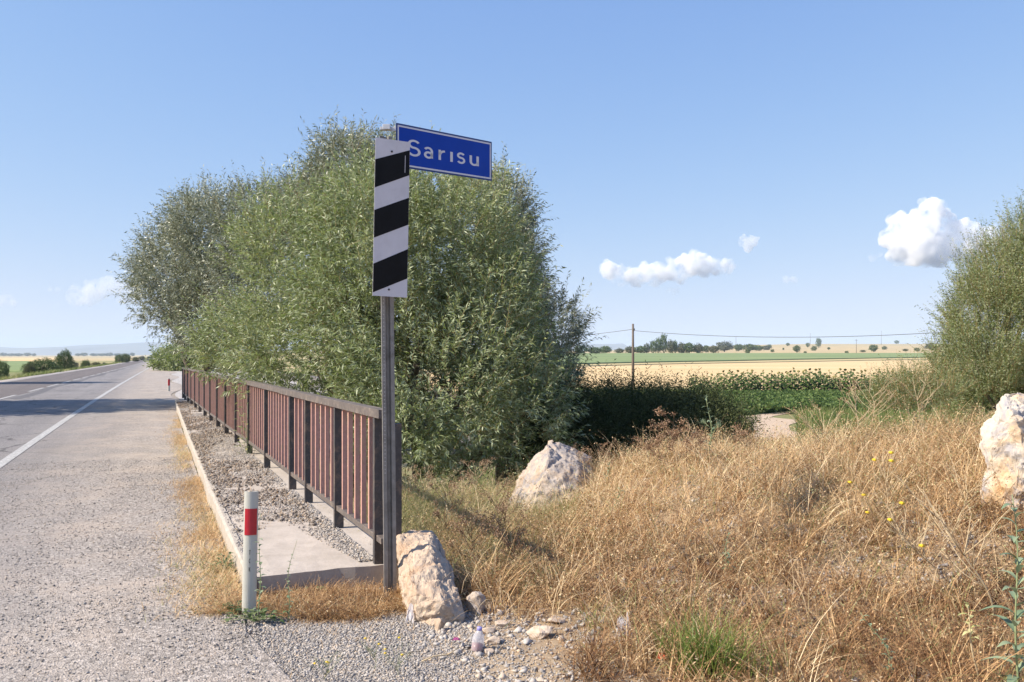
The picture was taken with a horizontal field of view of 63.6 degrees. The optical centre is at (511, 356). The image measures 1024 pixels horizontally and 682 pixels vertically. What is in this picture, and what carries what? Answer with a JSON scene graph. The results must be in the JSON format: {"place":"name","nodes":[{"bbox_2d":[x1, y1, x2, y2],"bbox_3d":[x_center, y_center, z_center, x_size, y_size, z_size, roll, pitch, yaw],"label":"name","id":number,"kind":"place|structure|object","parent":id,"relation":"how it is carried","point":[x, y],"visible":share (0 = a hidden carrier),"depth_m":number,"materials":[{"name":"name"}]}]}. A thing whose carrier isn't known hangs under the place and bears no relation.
{"place":"outdoors","nodes":[
{"label":"outdoors","id":0,"kind":"place"},
{"bbox_2d":[1,361,28,371],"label":"green field","id":1,"kind":"structure","parent":0,"point":[15,366],"depth_m":208.85,"materials":[{"name":"green plant"}]},
{"bbox_2d":[0,358,54,360],"bbox_3d":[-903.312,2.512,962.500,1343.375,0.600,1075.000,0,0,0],"label":"wheat field","id":2,"kind":"structure","parent":0,"point":[17,359],"depth_m":581.71,"materials":[{"name":"beige plant"}]},
{"bbox_2d":[0,359,139,381],"bbox_3d":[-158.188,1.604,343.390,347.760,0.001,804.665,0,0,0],"label":"shoulder","id":3,"kind":"object","parent":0,"point":[50,373],"visible":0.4,"depth_m":73.00},
{"bbox_2d":[0,358,146,399],"bbox_3d":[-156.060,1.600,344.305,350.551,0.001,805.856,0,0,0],"label":"road","id":4,"kind":"structure","parent":0,"point":[16,387],"depth_m":54.72,"materials":[{"name":"grey asphalt"}]},
{"bbox_2d":[0,358,292,681],"bbox_3d":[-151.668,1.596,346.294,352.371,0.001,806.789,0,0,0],"label":"road","id":5,"kind":"structure","parent":0,"point":[126,421],"depth_m":6.97,"materials":[{"name":"grey asphalt"}]},
{"bbox_2d":[8,368,125,398],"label":"lane marking","id":6,"kind":"object","parent":5,"relation":"on","point":[40,391],"visible":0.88,"depth_m":40.95,"materials":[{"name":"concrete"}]},
{"bbox_2d":[0,368,147,467],"bbox_3d":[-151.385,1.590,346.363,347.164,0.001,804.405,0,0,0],"label":"edge line","id":7,"kind":"object","parent":5,"relation":"on","point":[13,455],"visible":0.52,"depth_m":17.02,"materials":[{"name":"paint"}]},
{"bbox_2d":[0,456,261,681],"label":"loose chippings","id":8,"kind":"object","parent":5,"relation":"on","point":[168,617],"visible":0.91,"depth_m":6.20,"materials":[{"name":"gravel"}]},
{"bbox_2d":[124,409,241,621],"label":"dry grass","id":9,"kind":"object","parent":5,"relation":"on","point":[215,570],"visible":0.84,"depth_m":6.63,"materials":[{"name":"beige plant"}]},
{"bbox_2d":[218,600,243,615],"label":"creeping weed","id":10,"kind":"object","parent":5,"relation":"on","point":[231,608],"visible":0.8,"depth_m":5.13,"materials":[{"name":"green plant"}]},
{"bbox_2d":[171,370,323,398],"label":"gravel layby","id":11,"kind":"structure","parent":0,"point":[178,394],"depth_m":52.35,"materials":[{"name":"grey gravel"}]},
{"bbox_2d":[177,399,398,594],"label":"pavement","id":12,"kind":"structure","parent":0,"point":[313,557],"depth_m":6.28,"materials":[{"name":"concrete"}]},
{"bbox_2d":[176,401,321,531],"bbox_3d":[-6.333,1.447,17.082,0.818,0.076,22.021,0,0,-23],"label":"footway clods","id":13,"kind":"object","parent":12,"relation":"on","point":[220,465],"visible":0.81,"depth_m":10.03,"materials":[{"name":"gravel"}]},
{"bbox_2d":[178,400,372,570],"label":"footway gravel","id":14,"kind":"structure","parent":12,"relation":"on","point":[358,550],"depth_m":8.38,"materials":[{"name":"grey gravel"}]},
{"bbox_2d":[182,367,401,563],"bbox_3d":[-6.183,0.914,17.406,0.185,1.101,25.660,0,0,-25],"label":"railing","id":15,"kind":"object","parent":12,"relation":"on","point":[305,439],"visible":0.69,"depth_m":7.79,"materials":[{"name":"metal"}]},
{"bbox_2d":[0,342,628,354],"bbox_3d":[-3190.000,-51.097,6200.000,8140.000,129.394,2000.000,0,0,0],"label":"hills","id":16,"kind":"structure","parent":0,"point":[141,348],"depth_m":5738.64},
{"bbox_2d":[0,344,1023,681],"bbox_3d":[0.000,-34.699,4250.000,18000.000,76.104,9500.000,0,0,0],"label":"ground","id":17,"kind":"structure","parent":0,"point":[838,348],"depth_m":5.57,"materials":[{"name":"soil"}]},
{"bbox_2d":[0,360,10,378],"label":"bush","id":18,"kind":"object","parent":17,"relation":"on","point":[4,371],"visible":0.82,"depth_m":83.77,"materials":[{"name":"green plant"}]},
{"bbox_2d":[20,356,60,372],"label":"bush","id":19,"kind":"object","parent":17,"relation":"on","point":[44,362],"visible":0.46,"depth_m":99.59,"materials":[{"name":"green plant"}]},
{"bbox_2d":[0,361,121,379],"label":"verge grass","id":20,"kind":"structure","parent":17,"relation":"on","point":[43,372],"depth_m":79.28,"materials":[{"name":"green plant"}]},
{"bbox_2d":[53,347,75,368],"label":"bush","id":21,"kind":"object","parent":17,"relation":"on","point":[59,360],"visible":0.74,"depth_m":107.70,"materials":[{"name":"green plant"}]},
{"bbox_2d":[142,340,218,370],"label":"bush","id":22,"kind":"object","parent":17,"relation":"on","point":[162,361],"visible":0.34,"depth_m":90.99,"materials":[{"name":"green plant"}]},
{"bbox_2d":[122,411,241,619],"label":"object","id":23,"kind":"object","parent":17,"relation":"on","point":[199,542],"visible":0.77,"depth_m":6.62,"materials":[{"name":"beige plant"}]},
{"bbox_2d":[105,157,306,375],"bbox_3d":[-9.635,-2.118,26.590,9.968,7.880,4.864,0,0,44],"label":"willow tree","id":24,"kind":"object","parent":17,"relation":"on","point":[204,273],"visible":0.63,"depth_m":25.39,"materials":[{"name":"green plant"}]},
{"bbox_2d":[175,400,242,584],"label":"kerb","id":25,"kind":"structure","parent":17,"relation":"on","point":[230,540],"depth_m":7.87,"materials":[{"name":"concrete"}]},
{"bbox_2d":[204,552,235,571],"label":"creeping weed","id":26,"kind":"object","parent":17,"relation":"on","point":[227,559],"visible":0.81,"depth_m":6.15,"materials":[{"name":"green plant"}]},
{"bbox_2d":[234,403,257,453],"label":"creeping weed","id":27,"kind":"object","parent":17,"relation":"on","point":[246,446],"visible":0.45,"depth_m":12.29,"materials":[{"name":"green plant"}]},
{"bbox_2d":[242,491,258,617],"bbox_3d":[-1.625,1.350,5.111,0.086,1.025,0.032,1,0,-10],"label":"delineator post","id":28,"kind":"object","parent":17,"relation":"on","point":[250,548],"visible":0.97,"depth_m":5.10,"materials":[{"name":"white plastic"}]},
{"bbox_2d":[253,513,265,621],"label":"thin weed","id":29,"kind":"object","parent":17,"relation":"on","point":[260,592],"visible":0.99,"depth_m":5.00,"materials":[{"name":"green plant"}]},
{"bbox_2d":[211,594,317,681],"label":"edge gravel","id":30,"kind":"structure","parent":17,"relation":"on","point":[249,631],"depth_m":4.70,"materials":[{"name":"grey gravel"}]},
{"bbox_2d":[193,573,414,626],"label":"dry grass","id":31,"kind":"structure","parent":17,"relation":"on","point":[337,615],"depth_m":5.24,"materials":[{"name":"beige plant"}]},
{"bbox_2d":[246,105,436,497],"bbox_3d":[-3.582,-0.893,17.878,3.894,8.738,5.083,0,0,-30],"label":"willow tree","id":32,"kind":"object","parent":17,"relation":"on","point":[337,142],"visible":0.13,"depth_m":16.84,"materials":[{"name":"green plant"}]},
{"bbox_2d":[159,123,599,495],"bbox_3d":[-2.275,-0.098,13.629,5.130,7.228,8.234,0,0,-44],"label":"willow tree","id":33,"kind":"object","parent":17,"relation":"on","point":[441,309],"visible":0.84,"depth_m":11.97,"materials":[{"name":"green plant"}]},
{"bbox_2d":[379,136,396,597],"bbox_3d":[-0.820,0.133,5.464,0.113,3.176,0.039,0,0,-16],"label":"sign post","id":34,"kind":"object","parent":17,"relation":"on","point":[388,440],"visible":0.59,"depth_m":5.46,"materials":[{"name":"metal"}]},
{"bbox_2d":[372,137,409,297],"bbox_3d":[-0.788,-0.881,5.321,0.239,1.005,0.143,0,0,-21],"label":"hazard marker","id":35,"kind":"object","parent":34,"relation":"attached to","point":[391,219],"visible":1,"depth_m":5.27,"materials":[{"name":"metal"}]},
{"bbox_2d":[380,123,491,180],"bbox_3d":[-0.503,-1.448,5.862,1.026,0.345,0.070,0,0,-44],"label":"river name sign","id":36,"kind":"object","parent":34,"relation":"attached to","point":[445,153],"visible":0.97,"depth_m":5.89,"materials":[{"name":"metal"}]},
{"bbox_2d":[403,465,435,506],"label":"dead weed","id":37,"kind":"object","parent":17,"relation":"on","point":[427,477],"visible":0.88,"depth_m":8.40,"materials":[{"name":"brown plant"}]},
{"bbox_2d":[396,530,464,625],"bbox_3d":[-0.537,1.535,5.463,0.426,0.595,1.068,0,0,-13],"label":"boulder","id":38,"kind":"object","parent":17,"relation":"on","point":[425,568],"visible":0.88,"depth_m":5.21,"materials":[{"name":"beige stone"}]},
{"bbox_2d":[426,484,474,527],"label":"dead weed","id":39,"kind":"object","parent":17,"relation":"on","point":[435,513],"visible":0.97,"depth_m":7.19,"materials":[{"name":"brown plant"}]},
{"bbox_2d":[314,454,598,598],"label":"mixed grass","id":40,"kind":"structure","parent":17,"relation":"on","point":[448,496],"depth_m":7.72,"materials":[{"name":"beige plant"}]},
{"bbox_2d":[317,141,608,494],"bbox_3d":[-0.997,-0.441,16.397,5.768,7.837,4.688,0,0,0],"label":"willow tree","id":41,"kind":"object","parent":17,"relation":"on","point":[571,334],"visible":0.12,"depth_m":15.95,"materials":[{"name":"green plant"}]},
{"bbox_2d":[245,593,685,681],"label":"gravel","id":42,"kind":"structure","parent":17,"relation":"on","point":[305,642],"depth_m":4.51,"materials":[{"name":"grey gravel"}]},
{"bbox_2d":[223,607,287,622],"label":"creeping weed","id":43,"kind":"object","parent":42,"relation":"on","point":[255,618],"visible":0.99,"depth_m":4.99,"materials":[{"name":"green plant"}]},
{"bbox_2d":[405,603,413,622],"bbox_3d":[-0.619,1.562,5.022,0.060,0.120,0.084,0,0,0],"label":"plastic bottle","id":44,"kind":"object","parent":42,"relation":"on","point":[410,614],"visible":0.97,"depth_m":5.02,"materials":[{"name":"white plastic"}]},
{"bbox_2d":[471,626,483,651],"bbox_3d":[-0.184,1.543,4.507,0.070,0.131,0.069,7,-6,0],"label":"plastic bottle","id":45,"kind":"object","parent":42,"relation":"on","point":[477,644],"visible":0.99,"depth_m":4.48,"materials":[{"name":"white"}]},
{"bbox_2d":[446,470,486,501],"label":"dead weed","id":46,"kind":"object","parent":17,"relation":"on","point":[455,485],"visible":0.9,"depth_m":8.20,"materials":[{"name":"brown plant"}]},
{"bbox_2d":[442,511,497,562],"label":"dead weed","id":47,"kind":"object","parent":17,"relation":"on","point":[461,527],"visible":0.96,"depth_m":6.18,"materials":[{"name":"brown plant"}]},
{"bbox_2d":[450,457,497,505],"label":"dead weed","id":48,"kind":"object","parent":17,"relation":"on","point":[482,462],"visible":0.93,"depth_m":8.30,"materials":[{"name":"brown plant"}]},
{"bbox_2d":[466,591,485,615],"bbox_3d":[-0.224,1.559,5.212,0.122,0.154,0.109,0,0,26],"label":"stone","id":49,"kind":"object","parent":17,"relation":"on","point":[475,599],"visible":0.88,"depth_m":5.17,"materials":[{"name":"grey stone"}]},
{"bbox_2d":[484,636,500,644],"bbox_3d":[-0.110,1.590,4.626,0.093,0.054,0.071,0,0,0],"label":"stone","id":50,"kind":"object","parent":17,"relation":"on","point":[494,640],"visible":0.99,"depth_m":4.60,"materials":[{"name":"white stone"}]},
{"bbox_2d":[473,477,529,543],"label":"dead weed","id":51,"kind":"object","parent":17,"relation":"on","point":[500,520],"visible":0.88,"depth_m":6.56,"materials":[{"name":"brown plant"}]},
{"bbox_2d":[274,590,735,681],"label":"scattered straw","id":52,"kind":"object","parent":17,"relation":"on","point":[467,637],"visible":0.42,"depth_m":4.68,"materials":[{"name":"beige plant"}]},
{"bbox_2d":[480,489,533,553],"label":"dead weed","id":53,"kind":"object","parent":17,"relation":"on","point":[499,508],"visible":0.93,"depth_m":6.38,"materials":[{"name":"brown plant"}]},
{"bbox_2d":[485,514,532,567],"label":"dead weed","id":54,"kind":"object","parent":17,"relation":"on","point":[509,544],"visible":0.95,"depth_m":5.99,"materials":[{"name":"brown plant"}]},
{"bbox_2d":[427,489,608,604],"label":"brown weeds","id":55,"kind":"object","parent":17,"relation":"on","point":[589,519],"visible":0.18,"depth_m":6.50,"materials":[{"name":"plant"}]},
{"bbox_2d":[418,478,618,617],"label":"seed heads","id":56,"kind":"object","parent":17,"relation":"on","point":[547,538],"visible":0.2,"depth_m":6.48,"materials":[{"name":"beige plant"}]},
{"bbox_2d":[526,625,552,638],"bbox_3d":[0.158,1.586,4.743,0.162,0.076,0.107,0,0,0],"label":"stone","id":57,"kind":"object","parent":17,"relation":"on","point":[542,631],"visible":0.98,"depth_m":4.72,"materials":[{"name":"beige stone"}]},
{"bbox_2d":[509,440,592,511],"bbox_3d":[0.449,1.543,8.886,0.901,1.268,1.535,0,0,11],"label":"boulder","id":58,"kind":"object","parent":17,"relation":"on","point":[551,457],"visible":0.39,"depth_m":8.47,"materials":[{"name":"grey stone"}]},
{"bbox_2d":[499,364,646,488],"bbox_3d":[0.942,1.770,13.303,2.477,3.436,3.566,0,0,0],"label":"bush","id":59,"kind":"object","parent":17,"relation":"on","point":[596,428],"visible":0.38,"depth_m":12.65,"materials":[{"name":"green plant"}]},
{"bbox_2d":[574,441,617,477],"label":"dead weed","id":60,"kind":"object","parent":17,"relation":"on","point":[601,453],"visible":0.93,"depth_m":8.55,"materials":[{"name":"brown plant"}]},
{"bbox_2d":[565,358,683,460],"bbox_3d":[1.659,1.756,13.823,2.721,3.443,3.141,0,0,0],"label":"bush","id":61,"kind":"object","parent":17,"relation":"on","point":[638,405],"visible":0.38,"depth_m":13.26,"materials":[{"name":"green plant"}]},
{"bbox_2d":[616,612,632,637],"bbox_3d":[0.634,1.562,4.741,0.116,0.164,0.124,0,0,-15],"label":"plastic bag","id":62,"kind":"object","parent":17,"relation":"on","point":[620,621],"visible":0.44,"depth_m":4.76,"materials":[{"name":"grey plastic"}]},
{"bbox_2d":[631,324,634,386],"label":"utility pole","id":63,"kind":"object","parent":17,"relation":"on","point":[633,328],"visible":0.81,"depth_m":79.89,"materials":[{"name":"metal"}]},
{"bbox_2d":[634,326,1018,336],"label":"overhead wire","id":64,"kind":"object","parent":63,"relation":"attached to","point":[833,336],"visible":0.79,"depth_m":67.32,"materials":[{"name":"black metal"}]},
{"bbox_2d":[453,433,820,492],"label":"bank grass","id":65,"kind":"structure","parent":17,"relation":"on","point":[486,474],"depth_m":22.19,"materials":[{"name":"plant"}]},
{"bbox_2d":[631,433,665,477],"bbox_3d":[1.312,0.942,7.886,0.359,0.453,0.274,0,0,0],"label":"dried umbel","id":66,"kind":"object","parent":17,"relation":"on","point":[647,447],"visible":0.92,"depth_m":7.88,"materials":[{"name":"brown plant"}]},
{"bbox_2d":[648,419,677,467],"bbox_3d":[1.457,0.859,7.910,0.355,0.516,0.297,0,0,0],"label":"dried umbel","id":67,"kind":"object","parent":17,"relation":"on","point":[657,439],"visible":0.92,"depth_m":7.89,"materials":[{"name":"brown plant"}]},
{"bbox_2d":[600,360,738,454],"bbox_3d":[2.641,1.764,14.246,2.658,3.438,3.305,0,0,0],"label":"bush","id":68,"kind":"object","parent":17,"relation":"on","point":[667,385],"visible":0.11,"depth_m":13.80,"materials":[{"name":"green plant"}]},
{"bbox_2d":[633,608,709,667],"bbox_3d":[0.868,1.484,4.356,0.465,0.250,0.322,0,0,0],"label":"grass tuft","id":69,"kind":"object","parent":17,"relation":"on","point":[670,636],"visible":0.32,"depth_m":4.37,"materials":[{"name":"plant"}]},
{"bbox_2d":[653,406,689,463],"bbox_3d":[1.508,0.762,7.763,0.308,0.606,0.424,0,0,-28],"label":"dried umbel","id":70,"kind":"object","parent":17,"relation":"on","point":[675,434],"visible":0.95,"depth_m":7.78,"materials":[{"name":"brown plant"}]},
{"bbox_2d":[424,358,926,372],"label":"dry grass strip","id":71,"kind":"object","parent":17,"relation":"on","point":[764,361],"visible":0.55,"depth_m":256.17,"materials":[{"name":"beige plant"}]},
{"bbox_2d":[680,425,709,465],"bbox_3d":[1.699,0.843,7.728,0.288,0.410,0.389,0,0,0],"label":"dried umbel","id":72,"kind":"object","parent":17,"relation":"on","point":[695,435],"visible":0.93,"depth_m":7.64,"materials":[{"name":"brown plant"}]},
{"bbox_2d":[372,397,1023,681],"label":"dry grass","id":73,"kind":"structure","parent":17,"relation":"on","point":[875,619],"depth_m":5.59,"materials":[{"name":"plant"}]},
{"bbox_2d":[638,596,779,681],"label":"grass tuft","id":74,"kind":"object","parent":17,"relation":"on","point":[712,649],"visible":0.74,"depth_m":4.13,"materials":[{"name":"green plant"}]},
{"bbox_2d":[701,394,720,453],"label":"thistle","id":75,"kind":"object","parent":17,"relation":"on","point":[710,421],"visible":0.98,"depth_m":7.90,"materials":[{"name":"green plant"}]},
{"bbox_2d":[652,362,770,446],"bbox_3d":[3.181,1.784,13.554,2.188,3.406,2.984,0,0,0],"label":"bush","id":76,"kind":"object","parent":17,"relation":"on","point":[725,411],"visible":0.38,"depth_m":13.13,"materials":[{"name":"green plant"}]},
{"bbox_2d":[408,397,1023,681],"bbox_3d":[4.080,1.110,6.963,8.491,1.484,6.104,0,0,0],"label":"dry seed heads","id":77,"kind":"object","parent":17,"relation":"on","point":[894,578],"visible":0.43,"depth_m":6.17,"materials":[{"name":"beige plant"}]},
{"bbox_2d":[410,449,1022,681],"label":"soil clods","id":78,"kind":"object","parent":17,"relation":"on","point":[502,675],"visible":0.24,"depth_m":5.21,"materials":[{"name":"soil"}]},
{"bbox_2d":[716,340,734,351],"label":"tree","id":79,"kind":"object","parent":17,"relation":"on","point":[726,346],"visible":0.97,"depth_m":689.68,"materials":[{"name":"green plant"}]},
{"bbox_2d":[696,629,784,681],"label":"grass tuft","id":80,"kind":"object","parent":17,"relation":"on","point":[754,658],"visible":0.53,"depth_m":4.08,"materials":[{"name":"plant"}]},
{"bbox_2d":[732,422,756,459],"bbox_3d":[2.188,0.807,7.783,0.243,0.362,0.348,0,0,14],"label":"dried umbel","id":81,"kind":"object","parent":17,"relation":"on","point":[739,435],"visible":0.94,"depth_m":7.79,"materials":[{"name":"brown plant"}]},
{"bbox_2d":[549,419,1023,681],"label":"seed heads","id":82,"kind":"object","parent":17,"relation":"on","point":[800,551],"visible":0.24,"depth_m":5.55,"materials":[{"name":"beige plant"}]},
{"bbox_2d":[554,416,1023,681],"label":"grey green weeds","id":83,"kind":"object","parent":17,"relation":"on","point":[586,620],"visible":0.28,"depth_m":5.40,"materials":[{"name":"green plant"}]},
{"bbox_2d":[785,392,848,444],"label":"dry branching weed","id":84,"kind":"object","parent":17,"relation":"on","point":[814,419],"visible":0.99,"depth_m":8.00,"materials":[{"name":"beige plant"}]},
{"bbox_2d":[829,372,891,439],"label":"dry branching weed","id":85,"kind":"object","parent":17,"relation":"on","point":[854,392],"visible":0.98,"depth_m":8.17,"materials":[{"name":"beige plant"}]},
{"bbox_2d":[840,362,904,425],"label":"dry branching weed","id":86,"kind":"object","parent":17,"relation":"on","point":[875,395],"visible":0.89,"depth_m":8.58,"materials":[{"name":"plant"}]},
{"bbox_2d":[847,475,906,522],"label":"dry branching weed","id":87,"kind":"object","parent":17,"relation":"on","point":[867,512],"visible":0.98,"depth_m":6.08,"materials":[{"name":"beige plant"}]},
{"bbox_2d":[860,612,894,676],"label":"leafy weed","id":88,"kind":"object","parent":17,"relation":"on","point":[887,647],"visible":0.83,"depth_m":4.11,"materials":[{"name":"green plant"}]},
{"bbox_2d":[761,403,996,448],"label":"tall seed heads","id":89,"kind":"object","parent":17,"relation":"on","point":[901,423],"visible":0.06,"depth_m":8.57,"materials":[{"name":"beige plant"}]},
{"bbox_2d":[872,438,918,509],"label":"dry branching weed","id":90,"kind":"object","parent":17,"relation":"on","point":[890,459],"visible":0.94,"depth_m":6.39,"materials":[{"name":"beige plant"}]},
{"bbox_2d":[883,369,945,428],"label":"dry branching weed","id":91,"kind":"object","parent":17,"relation":"on","point":[918,393],"visible":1,"depth_m":8.38,"materials":[{"name":"beige plant"}]},
{"bbox_2d":[850,344,983,427],"bbox_3d":[7.264,1.615,15.008,2.296,3.678,2.165,0,0,0],"label":"bush","id":92,"kind":"object","parent":17,"relation":"on","point":[910,400],"visible":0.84,"depth_m":14.76,"materials":[{"name":"green plant"}]},
{"bbox_2d":[874,493,976,588],"bbox_3d":[2.657,1.224,5.374,0.648,0.603,0.428,0,0,0],"label":"dry branching weed","id":93,"kind":"object","parent":17,"relation":"on","point":[906,541],"visible":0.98,"depth_m":5.32,"materials":[{"name":"beige plant"}]},
{"bbox_2d":[889,464,1017,619],"bbox_3d":[2.631,1.115,4.928,0.487,0.938,0.649,0,0,-42],"label":"dry branching weed","id":94,"kind":"object","parent":17,"relation":"on","point":[937,516],"visible":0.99,"depth_m":4.94,"materials":[{"name":"beige plant"}]},
{"bbox_2d":[907,186,1023,423],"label":"willow tree","id":95,"kind":"object","parent":17,"relation":"on","point":[1004,368],"visible":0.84,"depth_m":18.04,"materials":[{"name":"green plant"}]},
{"bbox_2d":[958,602,980,681],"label":"leafy weed","id":96,"kind":"object","parent":17,"relation":"on","point":[969,631],"visible":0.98,"depth_m":3.89,"materials":[{"name":"yellow plant"}]},
{"bbox_2d":[940,459,1001,526],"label":"dry branching weed","id":97,"kind":"object","parent":17,"relation":"on","point":[957,483],"visible":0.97,"depth_m":5.88,"materials":[{"name":"beige plant"}]},
{"bbox_2d":[979,392,1023,510],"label":"boulder","id":98,"kind":"object","parent":17,"relation":"on","point":[1002,434],"visible":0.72,"depth_m":6.06,"materials":[{"name":"white stone"}]},
{"bbox_2d":[979,494,1023,681],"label":"leafy weed","id":99,"kind":"object","parent":17,"relation":"on","point":[1013,624],"visible":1,"depth_m":3.75,"materials":[{"name":"green plant"}]},
{"bbox_2d":[0,0,1023,347],"label":"sky","id":100,"kind":"structure","parent":0,"point":[772,172],"materials":[{"name":"blue"}]},
{"bbox_2d":[413,353,993,369],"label":"green field","id":101,"kind":"structure","parent":0,"point":[605,358],"depth_m":347.51,"materials":[{"name":"green plant"}]},
{"bbox_2d":[420,359,1001,390],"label":"wheat field","id":102,"kind":"structure","parent":0,"point":[783,367],"depth_m":160.50,"materials":[{"name":"beige plant"}]},
{"bbox_2d":[748,412,798,440],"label":"dirt path","id":103,"kind":"structure","parent":0,"point":[785,423],"depth_m":39.21,"materials":[{"name":"beige soil"}]},
{"bbox_2d":[577,386,993,438],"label":"meadow grass","id":104,"kind":"structure","parent":0,"point":[824,415],"depth_m":40.26,"materials":[{"name":"plant"}]},
{"bbox_2d":[729,408,887,415],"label":"crop field","id":105,"kind":"structure","parent":0,"point":[768,411],"depth_m":46.88,"materials":[{"name":"green plant"}]},
{"bbox_2d":[717,389,1001,411],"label":"crop leaves","id":106,"kind":"object","parent":105,"relation":"on","point":[781,399],"visible":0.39,"depth_m":52.29,"materials":[{"name":"green plant"}]},
{"bbox_2d":[761,405,993,448],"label":"tall grass","id":107,"kind":"structure","parent":0,"point":[905,425],"depth_m":8.54,"materials":[{"name":"beige plant"}]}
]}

